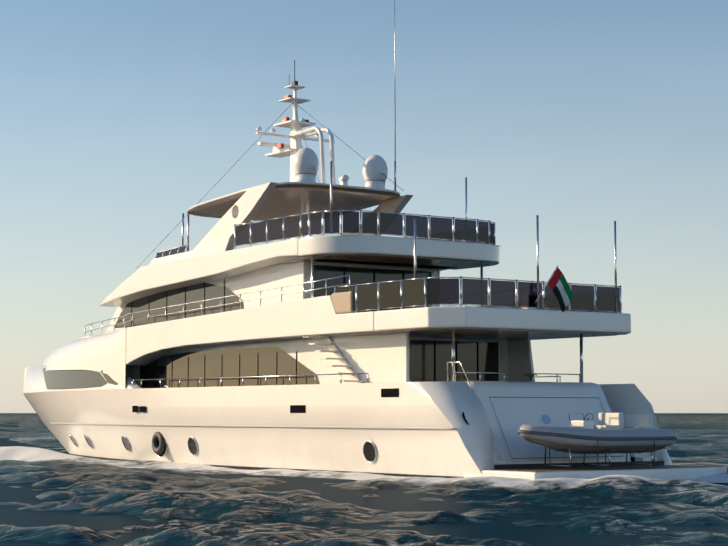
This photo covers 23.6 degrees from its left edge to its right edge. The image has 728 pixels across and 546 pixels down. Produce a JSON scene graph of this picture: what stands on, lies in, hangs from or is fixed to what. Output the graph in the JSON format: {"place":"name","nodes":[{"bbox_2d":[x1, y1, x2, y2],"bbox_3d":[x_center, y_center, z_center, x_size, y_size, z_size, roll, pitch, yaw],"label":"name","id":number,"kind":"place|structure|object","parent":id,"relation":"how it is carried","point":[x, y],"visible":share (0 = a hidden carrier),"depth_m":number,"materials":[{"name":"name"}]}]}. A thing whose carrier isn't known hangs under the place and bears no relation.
{"place":"outdoors","nodes":[
{"label":"outdoors","id":0,"kind":"place"},
{"bbox_2d":[0,413,727,545],"bbox_3d":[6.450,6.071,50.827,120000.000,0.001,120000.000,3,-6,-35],"label":"sea","id":1,"kind":"structure","parent":0,"point":[399,500],"depth_m":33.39,"materials":[{"name":"blue liquid"}]},
{"bbox_2d":[24,381,671,477],"bbox_3d":[-4.889,6.436,66.713,8.000,3.960,38.801,3,-6,-35],"label":"hull","id":2,"kind":"object","parent":1,"relation":"in","point":[463,449],"visible":0.54,"depth_m":55.96,"materials":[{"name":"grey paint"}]},
{"bbox_2d":[23,365,140,393],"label":"bow bulwark","id":3,"kind":"object","parent":2,"relation":"on","point":[34,380],"visible":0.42,"depth_m":75.54,"materials":[{"name":"white paint"}]},
{"bbox_2d":[100,365,126,384],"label":"stair","id":4,"kind":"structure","parent":3,"relation":"attached to","point":[108,378],"depth_m":66.92,"materials":[{"name":"grey"}]},
{"bbox_2d":[43,327,133,387],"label":"superstructure","id":5,"kind":"object","parent":2,"relation":"on","point":[106,353],"visible":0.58,"depth_m":68.30,"materials":[{"name":"white paint"}]},
{"bbox_2d":[43,368,106,388],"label":"bow windows","id":6,"kind":"structure","parent":5,"relation":"attached to","point":[66,379],"depth_m":70.60,"materials":[{"name":"grey glass"}]},
{"bbox_2d":[152,432,165,454],"bbox_3d":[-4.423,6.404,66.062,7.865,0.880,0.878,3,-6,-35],"label":"fender","id":7,"kind":"object","parent":2,"relation":"attached to","point":[159,449],"visible":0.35,"depth_m":63.68,"materials":[{"name":"grey rubber"}]},
{"bbox_2d":[68,434,376,462],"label":"porthole rims","id":8,"kind":"object","parent":2,"relation":"attached to","point":[197,446],"visible":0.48,"depth_m":61.96,"materials":[{"name":"silver metal"}]},
{"bbox_2d":[69,388,398,461],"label":"hull openings","id":9,"kind":"object","parent":2,"relation":"in","point":[369,451],"visible":0.29,"depth_m":56.01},
{"bbox_2d":[51,423,456,429],"bbox_3d":[-3.438,5.655,64.739,8.044,0.048,32.009,3,-6,-35],"label":"rub rail","id":10,"kind":"object","parent":2,"relation":"attached to","point":[266,426],"visible":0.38,"depth_m":56.99,"materials":[{"name":"grey metal"}]},
{"bbox_2d":[462,412,656,424],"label":"wing holes","id":11,"kind":"object","parent":2,"relation":"attached to","point":[464,418],"visible":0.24,"depth_m":49.51,"materials":[{"name":"black"}]},
{"bbox_2d":[464,467,726,479],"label":"swim platform","id":12,"kind":"structure","parent":2,"relation":"attached to","point":[676,473],"depth_m":48.89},
{"bbox_2d":[490,465,712,471],"bbox_3d":[6.769,5.643,50.413,7.300,0.007,2.900,3,-6,-35],"label":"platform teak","id":13,"kind":"object","parent":12,"relation":"on","point":[600,468],"visible":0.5,"depth_m":49.81,"materials":[{"name":"brown wood"}]},
{"bbox_2d":[439,381,630,463],"bbox_3d":[4.808,4.595,53.250,5.400,2.530,4.355,3,-6,-35],"label":"transom","id":14,"kind":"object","parent":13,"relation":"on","point":[513,415],"depth_m":51.75,"materials":[{"name":"white paint"}]},
{"bbox_2d":[542,414,550,423],"bbox_3d":[5.432,4.348,51.876,0.320,0.278,0.159,3,-6,-35],"label":"round emblem","id":15,"kind":"object","parent":14,"relation":"attached to","point":[546,418],"visible":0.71,"depth_m":51.88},
{"bbox_2d":[489,397,622,458],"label":"garage door seams","id":16,"kind":"object","parent":14,"relation":"attached to","point":[549,397],"visible":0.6,"depth_m":51.73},
{"bbox_3d":[4.216,3.674,55.707,3.400,0.060,1.400,3,-6,-35],"label":"aft table","id":17,"kind":"object","parent":14,"relation":"on","visible":0},
{"bbox_2d":[457,373,536,381],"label":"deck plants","id":18,"kind":"object","parent":17,"relation":"on","point":[464,378],"visible":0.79,"depth_m":56.30,"materials":[{"name":"plant"}]},
{"bbox_2d":[492,452,657,464],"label":"stern steps","id":19,"kind":"structure","parent":13,"relation":"on","point":[634,457],"depth_m":52.90,"materials":[{"name":"white paint"}]},
{"bbox_2d":[544,446,653,466],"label":"tender chocks","id":20,"kind":"object","parent":13,"relation":"on","point":[584,464],"visible":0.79,"depth_m":49.78,"materials":[{"name":"silver metal"}]},
{"bbox_2d":[528,438,666,453],"bbox_3d":[6.531,4.843,50.096,4.770,0.710,1.460,3,-6,-35],"label":"dinghy hull","id":21,"kind":"object","parent":20,"relation":"on","point":[581,450],"visible":0.42,"depth_m":49.77,"materials":[{"name":"white plastic"}]},
{"bbox_2d":[571,420,593,428],"bbox_3d":[6.258,4.524,49.926,0.400,0.600,0.635,3,-6,-35],"label":"tender console","id":22,"kind":"object","parent":21,"relation":"on","point":[583,423],"visible":0.4,"depth_m":49.74,"materials":[{"name":"white plastic"}]},
{"bbox_2d":[568,413,592,419],"bbox_3d":[6.283,4.176,49.972,0.586,0.350,0.621,3,-6,-35],"label":"tender wheel","id":23,"kind":"object","parent":22,"relation":"attached to","point":[585,416],"visible":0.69,"depth_m":50.07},
{"bbox_2d":[520,425,674,446],"bbox_3d":[6.393,4.667,50.011,5.068,0.648,2.079,3,-6,-35],"label":"inflatable tube","id":24,"kind":"object","parent":21,"relation":"attached to","point":[660,432],"visible":0.85,"depth_m":49.02,"materials":[{"name":"grey rubber"}]},
{"bbox_2d":[518,429,676,440],"bbox_3d":[6.370,4.639,49.998,5.124,0.327,2.184,3,-6,-35],"label":"rubbing strake","id":25,"kind":"object","parent":24,"relation":"attached to","point":[593,437],"visible":0.69,"depth_m":48.77,"materials":[{"name":"black rubber"}]},
{"bbox_2d":[549,427,654,468],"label":"support posts","id":26,"kind":"object","parent":24,"relation":"attached to","point":[605,454],"visible":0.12,"depth_m":50.11,"materials":[{"name":"metal"}]},
{"bbox_2d":[594,413,652,428],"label":"tender seats","id":27,"kind":"object","parent":21,"relation":"on","point":[616,421],"visible":0.42,"depth_m":50.71,"materials":[{"name":"white leather"}]},
{"bbox_2d":[0,0,727,412],"label":"sky","id":28,"kind":"structure","parent":0,"point":[118,117],"materials":[{"name":"blue"}]},
{"bbox_2d":[535,266,557,302],"bbox_3d":[5.482,0.341,52.302,0.719,1.120,0.044,-1,-5,8],"label":"flag staff","id":29,"kind":"object","parent":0,"point":[546,284],"visible":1,"depth_m":52.28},
{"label":"aft deck floor","id":30,"kind":"structure","parent":0,"visible":0},
{"bbox_2d":[134,335,507,386],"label":"main deck wall","id":31,"kind":"structure","parent":30,"relation":"on","point":[347,346],"depth_m":57.24,"materials":[{"name":"white paint"}]},
{"bbox_2d":[140,346,318,387],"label":"saloon windows","id":32,"kind":"structure","parent":31,"relation":"attached to","point":[174,366],"depth_m":61.53,"materials":[{"name":"black glass"}]},
{"bbox_2d":[156,341,478,387],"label":"window mullions","id":33,"kind":"object","parent":31,"relation":"attached to","point":[296,366],"visible":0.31,"depth_m":57.84,"materials":[{"name":"black metal"}]},
{"bbox_2d":[303,336,364,382],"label":"side stairs","id":34,"kind":"structure","parent":30,"relation":"on","point":[328,343],"depth_m":55.54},
{"bbox_2d":[314,265,498,381],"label":"glass doors","id":35,"kind":"structure","parent":30,"relation":"on","point":[421,360],"depth_m":57.90,"materials":[{"name":"black glass"}]},
{"bbox_2d":[359,332,533,382],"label":"wing walls","id":36,"kind":"structure","parent":30,"relation":"on","point":[383,358],"depth_m":54.36,"materials":[{"name":"white paint"}]},
{"bbox_2d":[344,328,619,339],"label":"deck soffit","id":37,"kind":"structure","parent":36,"relation":"on","point":[486,333],"depth_m":53.90,"materials":[{"name":"beige paint"}]},
{"bbox_2d":[374,306,630,334],"bbox_3d":[4.589,1.530,53.804,8.000,0.610,3.600,3,-6,-35],"label":"aft deck","id":38,"kind":"object","parent":37,"relation":"on","point":[480,317],"visible":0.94,"depth_m":51.81,"materials":[{"name":"white paint"}]},
{"bbox_2d":[334,276,621,312],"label":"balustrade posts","id":39,"kind":"object","parent":38,"relation":"on","point":[517,280],"visible":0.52,"depth_m":52.18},
{"bbox_2d":[336,278,619,312],"bbox_3d":[3.862,0.854,54.879,7.800,0.750,5.400,3,-6,-35],"label":"balcony glass","id":40,"kind":"object","parent":39,"relation":"attached to","point":[446,291],"visible":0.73,"depth_m":52.22,"materials":[{"name":"black glass"}]},
{"bbox_3d":[-2.709,2.349,63.982,6.200,0.610,21.500,3,-6,-35],"label":"upper deck slab","id":41,"kind":"object","parent":37,"relation":"on","visible":0},
{"bbox_2d":[126,295,380,364],"bbox_3d":[-3.998,2.031,59.692,0.900,1.894,16.000,3,-6,-35],"label":"band","id":42,"kind":"object","parent":41,"relation":"attached to","point":[146,344],"visible":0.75,"depth_m":58.98,"materials":[{"name":"white paint"}]},
{"bbox_2d":[331,291,363,313],"bbox_3d":[-0.512,0.942,54.602,0.530,0.670,1.150,3,-6,-35],"label":"end panel","id":43,"kind":"object","parent":42,"relation":"on","point":[342,302],"visible":0.56,"depth_m":54.33,"materials":[{"name":"beige"}]},
{"bbox_2d":[105,261,439,333],"bbox_3d":[-3.864,1.188,65.697,5.800,1.980,14.474,3,-6,-35],"label":"wheelhouse","id":44,"kind":"object","parent":41,"relation":"on","point":[275,276],"visible":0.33,"depth_m":59.94,"materials":[{"name":"white paint"}]},
{"bbox_2d":[115,283,243,327],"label":"wheelhouse windows","id":45,"kind":"structure","parent":44,"relation":"attached to","point":[195,293],"depth_m":64.91,"materials":[{"name":"black glass"}]},
{"bbox_2d":[131,267,403,326],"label":"window mullions","id":46,"kind":"object","parent":44,"relation":"attached to","point":[224,295],"visible":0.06,"depth_m":63.41,"materials":[{"name":"metal"}]},
{"bbox_2d":[274,259,455,268],"bbox_3d":[-2.970,-0.199,64.554,5.800,0.600,13.400,3,-6,-35],"label":"deck underside","id":47,"kind":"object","parent":44,"relation":"on","point":[370,263],"depth_m":59.26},
{"bbox_2d":[155,245,187,257],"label":"windscreen","id":48,"kind":"object","parent":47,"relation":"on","point":[174,251],"visible":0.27,"depth_m":65.45,"materials":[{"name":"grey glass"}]},
{"bbox_2d":[100,238,302,306],"bbox_3d":[-5.921,0.097,62.893,0.900,1.534,14.177,3,-6,-35],"label":"bulwark","id":49,"kind":"object","parent":47,"relation":"attached to","point":[144,281],"visible":0.83,"depth_m":62.30,"materials":[{"name":"white paint"}]},
{"bbox_2d":[149,250,192,264],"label":"windscreen coaming","id":50,"kind":"object","parent":49,"relation":"on","point":[178,256],"visible":0.04,"depth_m":65.31,"materials":[{"name":"white paint"}]},
{"bbox_2d":[186,182,276,257],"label":"arch","id":51,"kind":"structure","parent":47,"relation":"on","point":[244,208],"depth_m":61.86,"materials":[{"name":"white paint"}]},
{"bbox_2d":[187,182,399,220],"bbox_3d":[-2.650,-2.600,64.298,6.100,0.605,7.400,3,-6,-35],"label":"hardtop","id":52,"kind":"object","parent":51,"relation":"on","point":[288,198],"visible":0.79,"depth_m":63.52,"materials":[{"name":"beige"}]},
{"bbox_2d":[256,85,334,181],"bbox_3d":[-2.825,-4.905,64.728,3.406,4.350,2.100,3,-6,-35],"label":"mast","id":53,"kind":"object","parent":52,"relation":"on","point":[294,146],"visible":0.77,"depth_m":64.30,"materials":[{"name":"white metal"}]},
{"bbox_2d":[277,95,291,148],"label":"navigation lights","id":54,"kind":"object","parent":53,"relation":"attached to","point":[280,146],"visible":0.71,"depth_m":64.02,"materials":[{"name":"red plastic"}]},
{"bbox_2d":[292,81,308,121],"bbox_3d":[-2.363,-6.308,64.556,0.580,1.580,0.300,3,-6,-35],"label":"navigation light","id":55,"kind":"object","parent":53,"relation":"attached to","point":[294,82],"visible":0.46,"depth_m":64.47,"materials":[{"name":"black plastic"}]},
{"bbox_2d":[290,126,335,183],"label":"mast arch","id":56,"kind":"structure","parent":52,"relation":"on","point":[310,131],"depth_m":62.63,"materials":[{"name":"white metal"}]},
{"bbox_2d":[293,147,387,188],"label":"satellite domes","id":57,"kind":"structure","parent":52,"relation":"on","point":[305,160],"depth_m":61.53,"materials":[{"name":"white plastic"}]},
{"bbox_2d":[295,173,385,181],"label":"radar dome bases","id":58,"kind":"object","parent":57,"relation":"attached to","point":[315,174],"visible":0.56,"depth_m":60.76,"materials":[{"name":"grey"}]},
{"bbox_2d":[137,60,400,267],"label":"rigging wires","id":59,"kind":"object","parent":47,"relation":"on","point":[254,143],"visible":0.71,"depth_m":64.56,"materials":[{"name":"grey metal"}]},
{"bbox_2d":[234,210,495,248],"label":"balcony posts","id":60,"kind":"object","parent":47,"relation":"on","point":[340,233],"visible":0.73,"depth_m":57.43,"materials":[{"name":"metal"}]},
{"bbox_2d":[236,212,493,245],"bbox_3d":[0.359,-1.315,59.971,7.400,0.690,6.150,3,-6,-35],"label":"balcony glass","id":61,"kind":"object","parent":60,"relation":"attached to","point":[440,228],"visible":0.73,"depth_m":57.41,"materials":[{"name":"black glass"}]},
{"bbox_2d":[348,195,412,235],"bbox_3d":[-0.063,-1.496,65.633,0.300,2.300,6.000,3,-6,-35],"label":"support","id":62,"kind":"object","parent":47,"relation":"on","point":[397,205],"depth_m":63.94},
{"bbox_2d":[298,235,498,266],"bbox_3d":[1.580,-0.734,58.210,7.600,0.590,2.250,3,-6,-35],"label":"sun deck","id":63,"kind":"object","parent":44,"relation":"on","point":[374,245],"visible":0.79,"depth_m":56.61,"materials":[{"name":"white paint"}]},
{"bbox_2d":[290,254,489,269],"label":"deck soffit","id":64,"kind":"structure","parent":63,"relation":"attached to","point":[434,262],"depth_m":58.10,"materials":[{"name":"white paint"}]},
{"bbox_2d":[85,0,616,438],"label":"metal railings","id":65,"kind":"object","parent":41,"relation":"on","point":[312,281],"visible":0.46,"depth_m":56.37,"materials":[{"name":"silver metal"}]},
{"bbox_2d":[548,268,572,311],"bbox_3d":[5.893,0.511,52.337,0.779,1.382,0.202,0,-5,6],"label":"flag","id":66,"kind":"object","parent":65,"relation":"attached to","point":[559,286],"visible":0.96,"depth_m":52.31,"materials":[{"name":"multicoloured fabric"}]},
{"bbox_2d":[477,305,511,307],"bbox_3d":[1.779,2.362,63.807,0.900,1.894,16.000,3,-6,-35],"label":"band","id":67,"kind":"object","parent":41,"relation":"attached to","point":[494,305],"depth_m":59.42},
{"bbox_3d":[2.932,1.409,56.140,6.000,0.006,8.700,3,-6,-35],"label":"upper deck teak","id":68,"kind":"object","parent":41,"relation":"on","visible":0},
{"bbox_2d":[522,296,535,308],"bbox_3d":[4.971,0.890,52.526,0.320,0.460,0.300,3,-6,-35],"label":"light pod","id":69,"kind":"object","parent":68,"relation":"on","point":[532,307],"visible":0.06,"depth_m":52.40,"materials":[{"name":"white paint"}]}
]}

